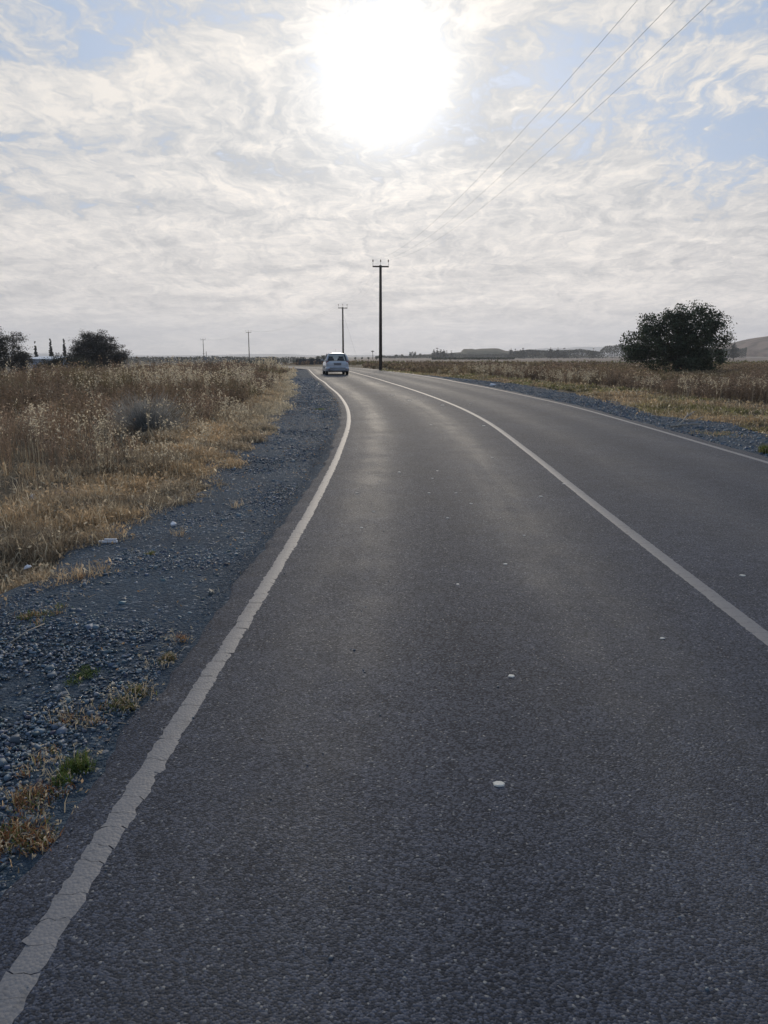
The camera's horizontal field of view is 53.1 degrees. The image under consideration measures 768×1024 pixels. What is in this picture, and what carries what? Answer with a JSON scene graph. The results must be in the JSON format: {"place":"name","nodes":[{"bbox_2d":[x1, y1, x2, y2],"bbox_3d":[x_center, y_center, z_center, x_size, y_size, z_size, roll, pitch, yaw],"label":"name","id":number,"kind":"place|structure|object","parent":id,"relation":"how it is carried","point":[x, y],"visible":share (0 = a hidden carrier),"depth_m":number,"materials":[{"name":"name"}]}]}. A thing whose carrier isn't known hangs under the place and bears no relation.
{"place":"outdoors","nodes":[
{"label":"outdoors","id":0,"kind":"place"},
{"bbox_2d":[5,346,713,356],"bbox_3d":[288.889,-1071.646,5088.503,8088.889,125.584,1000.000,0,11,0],"label":"hills","id":1,"kind":"structure","parent":0,"point":[277,355],"depth_m":4923.57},
{"bbox_2d":[0,366,767,1023],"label":"road","id":2,"kind":"structure","parent":0,"point":[588,864],"depth_m":2.94,"materials":[{"name":"grey asphalt"}]},
{"bbox_2d":[0,368,350,1023],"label":"edge line","id":3,"kind":"object","parent":2,"relation":"on","point":[30,959],"visible":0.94,"depth_m":2.60,"materials":[{"name":"paint"}]},
{"bbox_2d":[321,353,348,374],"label":"hatchback car","id":4,"kind":"object","parent":2,"relation":"on","point":[339,364],"visible":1,"depth_m":49.50,"materials":[{"name":"silver metal"}]},
{"bbox_2d":[493,781,504,786],"bbox_3d":[0.420,0.991,2.803,0.045,0.005,0.036,0,11,0],"label":"pebble","id":5,"kind":"object","parent":2,"relation":"on","point":[498,783],"visible":1,"depth_m":2.80,"materials":[{"name":"stone"}]},
{"bbox_2d":[303,366,767,462],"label":"edge line","id":6,"kind":"object","parent":2,"relation":"on","point":[632,423],"visible":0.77,"depth_m":15.34,"materials":[{"name":"paint"}]},
{"bbox_2d":[312,367,767,645],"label":"line","id":7,"kind":"object","parent":2,"relation":"on","point":[731,610],"visible":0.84,"depth_m":5.93,"materials":[{"name":"paint"}]},
{"bbox_2d":[0,356,767,587],"bbox_3d":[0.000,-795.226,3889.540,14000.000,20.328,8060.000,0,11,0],"label":"ground","id":8,"kind":"structure","parent":0,"point":[10,476],"depth_m":18.83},
{"bbox_2d":[0,326,39,373],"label":"ragged tree","id":9,"kind":"object","parent":8,"relation":"on","point":[22,356],"visible":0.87,"depth_m":58.77,"materials":[{"name":"green plant"}]},
{"bbox_2d":[34,341,38,356],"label":"cypress tree","id":10,"kind":"object","parent":8,"relation":"on","point":[35,352],"visible":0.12,"depth_m":176.12,"materials":[{"name":"green plant"}]},
{"bbox_2d":[25,356,70,368],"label":"shed","id":11,"kind":"structure","parent":8,"relation":"on","point":[40,358],"depth_m":116.01,"materials":[{"name":"white metal"}]},
{"bbox_2d":[48,338,53,355],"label":"cypress tree","id":12,"kind":"object","parent":8,"relation":"on","point":[50,350],"visible":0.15,"depth_m":175.92,"materials":[{"name":"green plant"}]},
{"bbox_2d":[29,352,96,370],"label":"bush","id":13,"kind":"object","parent":8,"relation":"on","point":[56,360],"visible":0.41,"depth_m":54.67,"materials":[{"name":"green plant"}]},
{"bbox_2d":[62,338,66,355],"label":"cypress tree","id":14,"kind":"object","parent":8,"relation":"on","point":[64,349],"visible":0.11,"depth_m":175.93,"materials":[{"name":"green plant"}]},
{"bbox_2d":[67,329,133,368],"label":"round bush","id":15,"kind":"object","parent":8,"relation":"on","point":[93,346],"visible":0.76,"depth_m":65.89,"materials":[{"name":"green plant"}]},
{"bbox_2d":[0,356,288,479],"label":"wild oats","id":16,"kind":"object","parent":8,"relation":"on","point":[177,378],"visible":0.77,"depth_m":17.33,"materials":[{"name":"beige plant"}]},
{"bbox_2d":[0,355,289,474],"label":"brown scrub","id":17,"kind":"object","parent":8,"relation":"on","point":[11,392],"visible":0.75,"depth_m":19.49,"materials":[{"name":"brown plant"}]},
{"bbox_2d":[96,387,198,434],"bbox_3d":[-4.354,-1.860,14.120,2.243,0.996,1.368,-4,12,-17],"label":"round shrub","id":18,"kind":"object","parent":8,"relation":"on","point":[140,419],"visible":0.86,"depth_m":14.00,"materials":[{"name":"plant"}]},
{"bbox_2d":[0,367,300,606],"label":"dry grass","id":19,"kind":"structure","parent":8,"relation":"on","point":[41,533],"depth_m":8.93,"materials":[{"name":"beige plant"}]},
{"bbox_2d":[0,370,340,897],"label":"gravel shoulder","id":20,"kind":"object","parent":8,"relation":"on","point":[115,593],"visible":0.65,"depth_m":5.03},
{"bbox_2d":[0,775,41,809],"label":"weed clump","id":21,"kind":"object","parent":20,"relation":"on","point":[16,793],"visible":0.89,"depth_m":2.74,"materials":[{"name":"brown plant"}]},
{"bbox_2d":[9,623,44,643],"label":"dead branch","id":22,"kind":"object","parent":20,"relation":"on","point":[24,633],"visible":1,"depth_m":4.28,"materials":[{"name":"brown wood"}]},
{"bbox_2d":[12,742,63,778],"bbox_3d":[-1.341,0.948,2.961,0.204,0.069,0.212,-7,13,-31],"label":"weed clump","id":23,"kind":"object","parent":20,"relation":"on","point":[35,764],"visible":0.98,"depth_m":2.97,"materials":[{"name":"beige plant"}]},
{"bbox_2d":[14,602,71,626],"bbox_3d":[-2.051,0.596,4.647,0.325,0.063,0.345,10,15,40],"label":"weed clump","id":24,"kind":"object","parent":20,"relation":"on","point":[38,614],"visible":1,"depth_m":4.64,"materials":[{"name":"brown plant"}]},
{"bbox_2d":[0,777,89,872],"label":"weed clump","id":25,"kind":"object","parent":20,"relation":"on","point":[17,836],"visible":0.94,"depth_m":2.55,"materials":[{"name":"brown plant"}]},
{"bbox_2d":[30,741,102,787],"bbox_3d":[-1.190,0.950,2.906,0.226,0.088,0.252,10,15,41],"label":"weed clump","id":26,"kind":"object","parent":20,"relation":"on","point":[79,763],"visible":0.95,"depth_m":2.91,"materials":[{"name":"green plant"}]},
{"bbox_2d":[34,697,109,729],"bbox_3d":[-1.351,0.868,3.326,0.311,0.075,0.279,-4,12,-20],"label":"weed clump","id":27,"kind":"object","parent":20,"relation":"on","point":[97,718],"visible":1,"depth_m":3.32,"materials":[{"name":"beige plant"}]},
{"bbox_2d":[62,663,103,685],"bbox_3d":[-1.479,0.799,3.798,0.181,0.015,0.266,0,11,0],"label":"weed clump","id":28,"kind":"object","parent":20,"relation":"on","point":[88,671],"visible":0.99,"depth_m":3.79,"materials":[{"name":"green plant"}]},
{"bbox_2d":[74,571,97,579],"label":"weed clump","id":29,"kind":"object","parent":20,"relation":"on","point":[81,576],"visible":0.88,"depth_m":5.39,"materials":[{"name":"brown plant"}]},
{"bbox_2d":[98,538,117,542],"bbox_3d":[-2.299,0.241,6.397,0.150,0.034,0.038,1,14,-12],"label":"flattened carton","id":30,"kind":"object","parent":20,"relation":"on","point":[105,540],"visible":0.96,"depth_m":6.39,"materials":[{"name":"white paper"}]},
{"bbox_2d":[99,674,164,712],"bbox_3d":[-1.157,0.825,3.505,0.292,0.098,0.287,-11,16,-43],"label":"weed clump","id":31,"kind":"object","parent":20,"relation":"on","point":[135,690],"visible":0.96,"depth_m":3.51,"materials":[{"name":"beige plant"}]},
{"bbox_2d":[144,551,154,554],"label":"weed clump","id":32,"kind":"object","parent":20,"relation":"on","point":[150,553],"visible":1,"depth_m":6.03,"materials":[{"name":"plant"}]},
{"bbox_2d":[138,651,182,668],"bbox_3d":[-1.147,0.743,3.941,0.227,0.068,0.234,0,11,0],"label":"weed clump","id":33,"kind":"object","parent":20,"relation":"on","point":[163,658],"visible":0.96,"depth_m":3.95,"materials":[{"name":"brown plant"}]},
{"bbox_2d":[0,395,339,881],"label":"straw litter","id":34,"kind":"object","parent":20,"relation":"on","point":[82,780],"visible":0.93,"depth_m":4.94,"materials":[{"name":"beige plant"}]},
{"bbox_2d":[160,626,192,644],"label":"weed clump","id":35,"kind":"object","parent":20,"relation":"on","point":[181,637],"visible":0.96,"depth_m":4.23,"materials":[{"name":"brown plant"}]},
{"bbox_2d":[165,519,187,536],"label":"weed clump","id":36,"kind":"object","parent":20,"relation":"on","point":[180,530],"visible":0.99,"depth_m":6.66,"materials":[{"name":"brown plant"}]},
{"bbox_2d":[229,496,243,508],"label":"weed clump","id":37,"kind":"object","parent":20,"relation":"on","point":[236,505],"visible":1,"depth_m":7.79,"materials":[{"name":"brown plant"}]},
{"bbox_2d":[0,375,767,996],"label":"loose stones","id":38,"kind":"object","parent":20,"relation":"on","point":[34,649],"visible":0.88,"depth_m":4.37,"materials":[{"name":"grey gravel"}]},
{"bbox_2d":[200,338,206,362],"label":"utility pole","id":39,"kind":"object","parent":8,"relation":"on","point":[205,358],"visible":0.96,"depth_m":293.83,"materials":[{"name":"brown wood"}]},
{"bbox_2d":[123,356,305,363],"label":"distant scrub","id":40,"kind":"object","parent":8,"relation":"on","point":[200,358],"visible":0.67,"depth_m":408.64,"materials":[{"name":"green plant"}]},
{"bbox_2d":[246,331,250,362],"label":"utility pole","id":41,"kind":"object","parent":8,"relation":"on","point":[248,332],"visible":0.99,"depth_m":215.75,"materials":[{"name":"brown wood"}]},
{"bbox_2d":[296,359,323,364],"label":"wall","id":42,"kind":"structure","parent":8,"relation":"on","point":[310,361],"depth_m":99.91,"materials":[{"name":"stone"}]},
{"bbox_2d":[338,304,343,353],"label":"utility pole","id":43,"kind":"object","parent":8,"relation":"on","point":[342,330],"visible":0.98,"depth_m":109.96,"materials":[{"name":"brown wood"}]},
{"bbox_2d":[372,259,388,369],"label":"utility pole","id":44,"kind":"object","parent":8,"relation":"on","point":[380,316],"visible":0.99,"depth_m":62.24,"materials":[{"name":"brown wood"}]},
{"bbox_2d":[374,2,635,259],"bbox_3d":[2.608,-12.305,27.808,0.007,2.019,69.154,-1,12,-6],"label":"overhead wire","id":45,"kind":"object","parent":44,"relation":"attached to","point":[533,118],"visible":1,"depth_m":17.99,"materials":[{"name":"metal"}]},
{"bbox_2d":[391,0,674,257],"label":"overhead wire","id":46,"kind":"object","parent":44,"relation":"attached to","point":[560,117],"visible":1,"depth_m":17.99,"materials":[{"name":"metal"}]},
{"bbox_2d":[391,4,707,259],"bbox_3d":[3.841,-12.332,27.943,0.007,2.019,69.154,-1,12,-6],"label":"overhead wire","id":47,"kind":"object","parent":44,"relation":"attached to","point":[595,109],"visible":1,"depth_m":17.05,"materials":[{"name":"metal"}]},
{"bbox_2d":[377,353,511,357],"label":"distant scrub","id":48,"kind":"object","parent":8,"relation":"on","point":[466,355],"visible":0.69,"depth_m":636.88,"materials":[{"name":"green plant"}]},
{"bbox_2d":[432,357,514,359],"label":"distant scrub","id":49,"kind":"object","parent":8,"relation":"on","point":[474,358],"visible":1,"depth_m":319.06,"materials":[{"name":"green plant"}]},
{"bbox_2d":[263,359,766,365],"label":"scrub","id":50,"kind":"object","parent":8,"relation":"on","point":[356,362],"visible":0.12,"depth_m":97.81,"materials":[{"name":"plant"}]},
{"bbox_2d":[547,348,553,358],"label":"conifer tree","id":51,"kind":"object","parent":8,"relation":"on","point":[552,354],"visible":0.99,"depth_m":576.51,"materials":[{"name":"green plant"}]},
{"bbox_2d":[554,349,561,358],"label":"conifer tree","id":52,"kind":"object","parent":8,"relation":"on","point":[558,355],"visible":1,"depth_m":576.59,"materials":[{"name":"green plant"}]},
{"bbox_2d":[561,348,567,358],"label":"conifer tree","id":53,"kind":"object","parent":8,"relation":"on","point":[563,355],"visible":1,"depth_m":577.16,"materials":[{"name":"green plant"}]},
{"bbox_2d":[362,361,767,403],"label":"brown scrub","id":54,"kind":"object","parent":8,"relation":"on","point":[731,373],"visible":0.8,"depth_m":36.39,"materials":[{"name":"brown plant"}]},
{"bbox_2d":[362,363,767,436],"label":"dry grass","id":55,"kind":"structure","parent":8,"relation":"on","point":[616,392],"depth_m":22.93,"materials":[{"name":"beige plant"}]},
{"bbox_2d":[419,374,767,457],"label":"gravel shoulder","id":56,"kind":"object","parent":8,"relation":"on","point":[740,442],"visible":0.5,"depth_m":16.61},
{"bbox_2d":[670,411,702,427],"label":"dead branch","id":57,"kind":"object","parent":56,"relation":"on","point":[681,422],"visible":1,"depth_m":16.16,"materials":[{"name":"grey wood"}]},
{"bbox_2d":[691,428,751,438],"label":"weed clump","id":58,"kind":"object","parent":56,"relation":"on","point":[717,432],"visible":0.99,"depth_m":14.59,"materials":[{"name":"beige plant"}]},
{"bbox_2d":[756,443,767,453],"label":"weed clump","id":59,"kind":"object","parent":56,"relation":"on","point":[763,448],"visible":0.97,"depth_m":11.93,"materials":[{"name":"green plant"}]},
{"bbox_2d":[437,361,767,403],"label":"wild oats","id":60,"kind":"object","parent":8,"relation":"on","point":[569,374],"visible":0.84,"depth_m":31.75,"materials":[{"name":"beige plant"}]},
{"bbox_2d":[511,344,746,358],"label":"distant wood","id":61,"kind":"object","parent":8,"relation":"on","point":[540,353],"visible":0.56,"depth_m":579.92,"materials":[{"name":"green plant"}]},
{"bbox_2d":[619,300,736,372],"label":"broadleaf tree","id":62,"kind":"object","parent":8,"relation":"on","point":[690,344],"visible":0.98,"depth_m":48.28,"materials":[{"name":"green plant"}]},
{"bbox_2d":[727,338,739,358],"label":"conifer tree","id":63,"kind":"object","parent":8,"relation":"on","point":[733,351],"visible":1,"depth_m":410.41,"materials":[{"name":"green plant"}]},
{"bbox_2d":[0,0,767,354],"label":"sky","id":64,"kind":"structure","parent":0,"point":[174,174],"materials":[{"name":"white"}]},
{"bbox_2d":[414,348,608,357],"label":"bank","id":65,"kind":"structure","parent":0,"point":[486,351],"depth_m":713.18,"materials":[{"name":"grey"}]},
{"bbox_2d":[710,336,767,356],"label":"hill","id":66,"kind":"structure","parent":0,"point":[757,347],"depth_m":836.39,"materials":[{"name":"grey"}]}
]}

